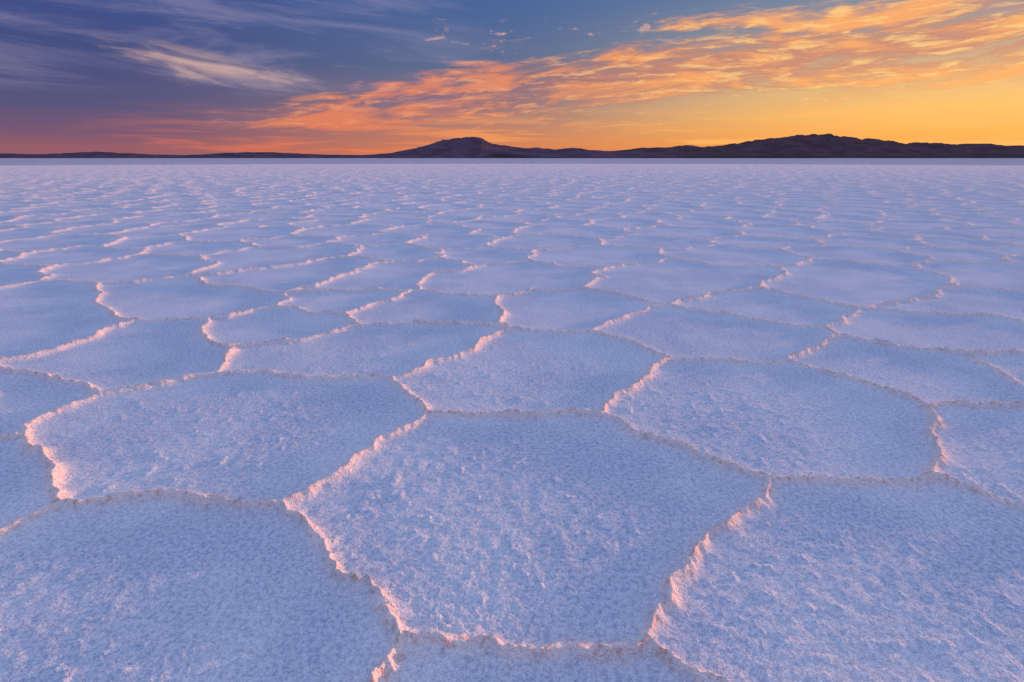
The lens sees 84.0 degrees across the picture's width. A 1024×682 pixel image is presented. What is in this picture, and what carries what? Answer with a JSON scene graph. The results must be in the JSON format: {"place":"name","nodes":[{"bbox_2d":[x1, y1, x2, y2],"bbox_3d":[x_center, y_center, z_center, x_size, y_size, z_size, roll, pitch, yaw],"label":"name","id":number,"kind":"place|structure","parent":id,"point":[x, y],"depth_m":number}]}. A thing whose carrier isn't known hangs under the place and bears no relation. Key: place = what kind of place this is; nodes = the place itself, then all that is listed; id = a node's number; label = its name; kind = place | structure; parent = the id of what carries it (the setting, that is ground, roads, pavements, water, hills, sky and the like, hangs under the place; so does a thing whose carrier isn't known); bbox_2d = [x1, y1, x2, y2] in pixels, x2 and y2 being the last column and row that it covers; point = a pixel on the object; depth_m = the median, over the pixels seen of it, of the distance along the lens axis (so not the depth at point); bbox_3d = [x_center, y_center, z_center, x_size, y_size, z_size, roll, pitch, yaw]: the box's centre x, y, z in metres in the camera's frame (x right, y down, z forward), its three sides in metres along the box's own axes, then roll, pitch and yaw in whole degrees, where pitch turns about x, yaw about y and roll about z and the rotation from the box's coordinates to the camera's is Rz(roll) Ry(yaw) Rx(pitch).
{"place":"outdoors","nodes":[
{"label":"outdoors","id":0,"kind":"place"},
{"bbox_2d":[0,152,355,157],"bbox_3d":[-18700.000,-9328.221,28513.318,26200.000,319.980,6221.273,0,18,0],"label":"distant hills","id":1,"kind":"structure","parent":0,"point":[135,155],"depth_m":27541.09},
{"bbox_2d":[337,137,682,157],"bbox_3d":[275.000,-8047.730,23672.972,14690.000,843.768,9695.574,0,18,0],"label":"volcano mountain","id":2,"kind":"structure","parent":0,"point":[467,147],"depth_m":22101.47},
{"bbox_2d":[0,158,1023,681],"bbox_3d":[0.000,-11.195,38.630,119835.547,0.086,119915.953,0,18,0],"label":"salt flat ground","id":3,"kind":"structure","parent":0,"point":[510,418],"depth_m":2.73},
{"bbox_2d":[0,0,1023,154],"label":"sky","id":4,"kind":"structure","parent":0,"point":[162,77]},
{"bbox_2d":[473,154,1023,157],"bbox_3d":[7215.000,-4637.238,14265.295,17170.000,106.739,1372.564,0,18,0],"label":"shoreline hills","id":5,"kind":"structure","parent":0,"point":[529,156],"depth_m":14053.87},
{"bbox_2d":[616,134,1023,155],"bbox_3d":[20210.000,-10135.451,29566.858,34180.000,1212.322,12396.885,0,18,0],"label":"mountain range","id":6,"kind":"structure","parent":0,"point":[816,145],"depth_m":27780.25}
]}

